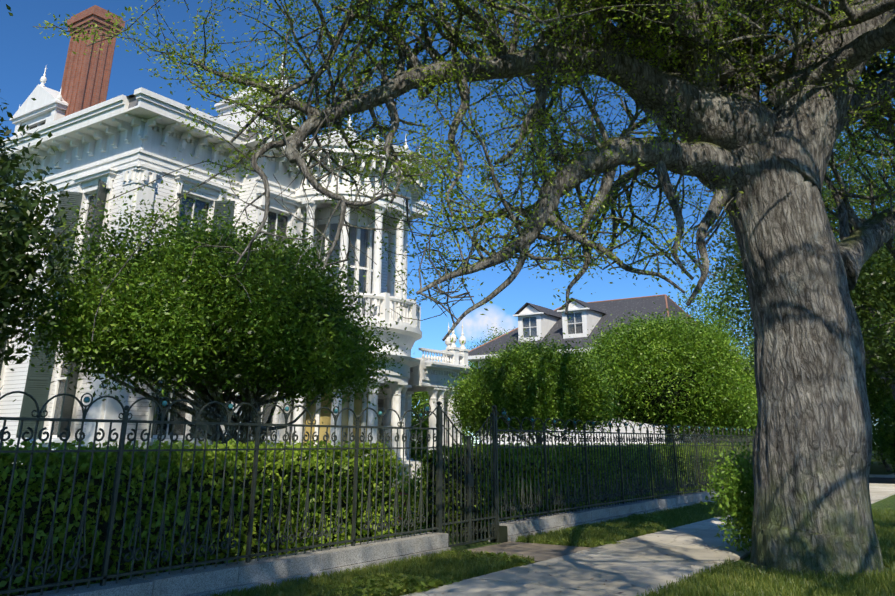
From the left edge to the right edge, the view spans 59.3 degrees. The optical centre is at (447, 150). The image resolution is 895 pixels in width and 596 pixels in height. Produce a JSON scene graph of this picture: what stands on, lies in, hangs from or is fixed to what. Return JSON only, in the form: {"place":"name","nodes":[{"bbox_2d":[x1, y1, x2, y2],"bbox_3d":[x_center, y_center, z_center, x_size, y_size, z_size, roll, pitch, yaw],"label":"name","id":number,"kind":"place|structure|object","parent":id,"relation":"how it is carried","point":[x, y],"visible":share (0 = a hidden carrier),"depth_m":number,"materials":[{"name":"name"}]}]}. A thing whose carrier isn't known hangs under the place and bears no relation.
{"place":"outdoors","nodes":[
{"label":"outdoors","id":0,"kind":"place"},
{"bbox_2d":[0,0,894,445],"label":"sky","id":1,"kind":"structure","parent":0,"point":[25,54],"materials":[{"name":"blue"}]},
{"bbox_2d":[202,498,894,595],"bbox_3d":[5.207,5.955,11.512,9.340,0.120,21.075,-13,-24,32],"label":"lawn","id":2,"kind":"structure","parent":0,"point":[759,581],"depth_m":9.95,"materials":[{"name":"green plant"}]},
{"bbox_2d":[392,451,894,594],"bbox_3d":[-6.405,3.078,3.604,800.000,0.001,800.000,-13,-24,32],"label":"ground","id":3,"kind":"structure","parent":0,"point":[877,469],"depth_m":19.28,"materials":[{"name":"green plant"}]},
{"bbox_2d":[0,89,102,389],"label":"magnolia","id":4,"kind":"object","parent":3,"relation":"on","point":[14,236],"visible":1,"depth_m":12.16,"materials":[{"name":"green plant"}]},
{"bbox_2d":[0,438,404,595],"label":"hedge","id":5,"kind":"object","parent":3,"relation":"on","point":[34,489],"visible":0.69,"depth_m":9.32,"materials":[{"name":"green plant"}]},
{"bbox_2d":[0,186,407,457],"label":"garden tree","id":6,"kind":"object","parent":3,"relation":"on","point":[201,327],"visible":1,"depth_m":14.06,"materials":[{"name":"green plant"}]},
{"bbox_2d":[0,63,431,463],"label":"mansion","id":7,"kind":"structure","parent":3,"relation":"on","point":[120,143],"depth_m":23.48,"materials":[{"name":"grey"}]},
{"bbox_2d":[61,5,124,115],"bbox_3d":[-13.076,-2.196,28.323,1.690,5.920,1.290,-13,-24,32],"label":"brick chimney","id":8,"kind":"object","parent":7,"relation":"on","point":[85,81],"visible":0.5,"depth_m":28.31,"materials":[{"name":"red brick"}]},
{"bbox_2d":[0,391,755,595],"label":"wrought iron fence","id":9,"kind":"object","parent":3,"relation":"on","point":[124,421],"visible":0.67,"depth_m":10.38,"materials":[{"name":"black metal"}]},
{"bbox_2d":[411,402,516,546],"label":"iron gate","id":10,"kind":"structure","parent":9,"relation":"attached to","point":[469,482],"depth_m":13.26,"materials":[{"name":"black metal"}]},
{"bbox_2d":[17,487,745,595],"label":"fence base wall","id":11,"kind":"structure","parent":3,"relation":"on","point":[208,580],"depth_m":10.06,"materials":[{"name":"grey concrete"}]},
{"bbox_2d":[287,133,482,490],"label":"house porch","id":12,"kind":"structure","parent":3,"relation":"on","point":[424,374],"depth_m":26.24,"materials":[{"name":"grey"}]},
{"bbox_2d":[391,492,406,532],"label":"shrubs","id":13,"kind":"object","parent":3,"relation":"on","point":[404,493],"depth_m":14.61,"materials":[{"name":"green plant"}]},
{"bbox_2d":[392,449,426,530],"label":"shrubs","id":14,"kind":"object","parent":3,"relation":"on","point":[412,488],"visible":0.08,"depth_m":16.17,"materials":[{"name":"green plant"}]},
{"bbox_2d":[411,391,478,460],"bbox_3d":[-1.412,11.395,33.599,5.666,5.341,5.646,-2,-20,5],"label":"shrub","id":15,"kind":"object","parent":3,"relation":"on","point":[422,397],"visible":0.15,"depth_m":32.30,"materials":[{"name":"green plant"}]},
{"bbox_2d":[33,0,894,575],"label":"live oak","id":16,"kind":"object","parent":3,"relation":"on","point":[813,438],"depth_m":11.99,"materials":[{"name":"grey plant"}]},
{"bbox_2d":[6,0,464,137],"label":"tree leaves","id":17,"kind":"object","parent":16,"relation":"on","point":[11,14],"visible":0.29,"depth_m":15.21,"materials":[{"name":"green plant"}]},
{"bbox_2d":[467,321,513,384],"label":"tree","id":18,"kind":"object","parent":3,"relation":"on","point":[494,337],"visible":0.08,"depth_m":79.51,"materials":[{"name":"green plant"}]},
{"bbox_2d":[433,329,629,444],"bbox_3d":[2.658,8.102,24.119,5.436,4.900,5.401,-13,-24,32],"label":"round tree","id":19,"kind":"object","parent":3,"relation":"on","point":[525,371],"visible":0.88,"depth_m":23.03,"materials":[{"name":"green plant"}]},
{"bbox_2d":[418,442,752,537],"bbox_3d":[6.424,9.691,23.681,1.750,1.700,22.848,-13,-24,32],"label":"hedge","id":20,"kind":"object","parent":3,"relation":"on","point":[430,466],"visible":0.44,"depth_m":16.47,"materials":[{"name":"green plant"}]},
{"bbox_2d":[468,294,738,446],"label":"neighbour house","id":21,"kind":"structure","parent":3,"relation":"on","point":[534,320],"depth_m":50.99,"materials":[{"name":"wood"}]},
{"bbox_2d":[506,350,725,424],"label":"round trees","id":22,"kind":"object","parent":3,"relation":"on","point":[659,400],"visible":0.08,"depth_m":29.50,"materials":[{"name":"green plant"}]},
{"bbox_2d":[579,296,757,443],"bbox_3d":[8.768,9.845,31.833,7.867,7.064,9.188,-13,-24,32],"label":"round tree","id":23,"kind":"object","parent":3,"relation":"on","point":[707,347],"visible":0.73,"depth_m":29.73,"materials":[{"name":"green plant"}]},
{"bbox_2d":[668,253,753,369],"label":"tree","id":24,"kind":"object","parent":3,"relation":"on","point":[709,306],"visible":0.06,"depth_m":75.26,"materials":[{"name":"green plant"}]},
{"bbox_2d":[698,440,753,551],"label":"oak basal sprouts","id":25,"kind":"object","parent":3,"relation":"on","point":[737,504],"visible":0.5,"depth_m":12.32,"materials":[{"name":"green plant"}]},
{"bbox_2d":[702,413,757,443],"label":"shrub","id":26,"kind":"object","parent":3,"relation":"on","point":[721,434],"depth_m":44.61,"materials":[{"name":"green plant"}]},
{"bbox_2d":[690,120,894,411],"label":"street oak","id":27,"kind":"object","parent":3,"relation":"on","point":[875,284],"visible":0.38,"depth_m":36.06,"materials":[{"name":"green plant"}]},
{"bbox_2d":[738,336,888,420],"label":"tree","id":28,"kind":"object","parent":3,"relation":"on","point":[750,357],"depth_m":61.85,"materials":[{"name":"green plant"}]},
{"bbox_2d":[857,262,892,392],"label":"tree","id":29,"kind":"object","parent":3,"relation":"on","point":[869,380],"depth_m":49.39,"materials":[{"name":"green plant"}]},
{"bbox_2d":[866,371,894,470],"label":"shrub","id":30,"kind":"object","parent":3,"relation":"on","point":[875,418],"visible":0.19,"depth_m":48.26,"materials":[{"name":"green plant"}]},
{"bbox_2d":[869,391,894,472],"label":"shrub","id":31,"kind":"object","parent":3,"relation":"on","point":[886,433],"visible":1,"depth_m":40.73,"materials":[{"name":"green plant"}]},
{"bbox_2d":[402,486,894,595],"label":"sidewalk","id":32,"kind":"structure","parent":0,"point":[573,567],"depth_m":11.01,"materials":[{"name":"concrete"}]},
{"bbox_2d":[869,473,894,486],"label":"road","id":33,"kind":"structure","parent":0,"point":[883,480],"depth_m":35.99,"materials":[{"name":"grey asphalt"}]},
{"bbox_2d":[714,376,757,443],"bbox_3d":[15.225,13.332,37.752,5.058,4.664,5.205,-13,-24,32],"label":"shrub","id":34,"kind":"object","parent":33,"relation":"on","point":[753,424],"visible":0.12,"depth_m":36.73,"materials":[{"name":"green plant"}]},
{"bbox_2d":[733,221,885,389],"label":"street oak","id":35,"kind":"object","parent":33,"relation":"on","point":[870,369],"visible":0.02,"depth_m":52.47,"materials":[{"name":"green plant"}]}
]}

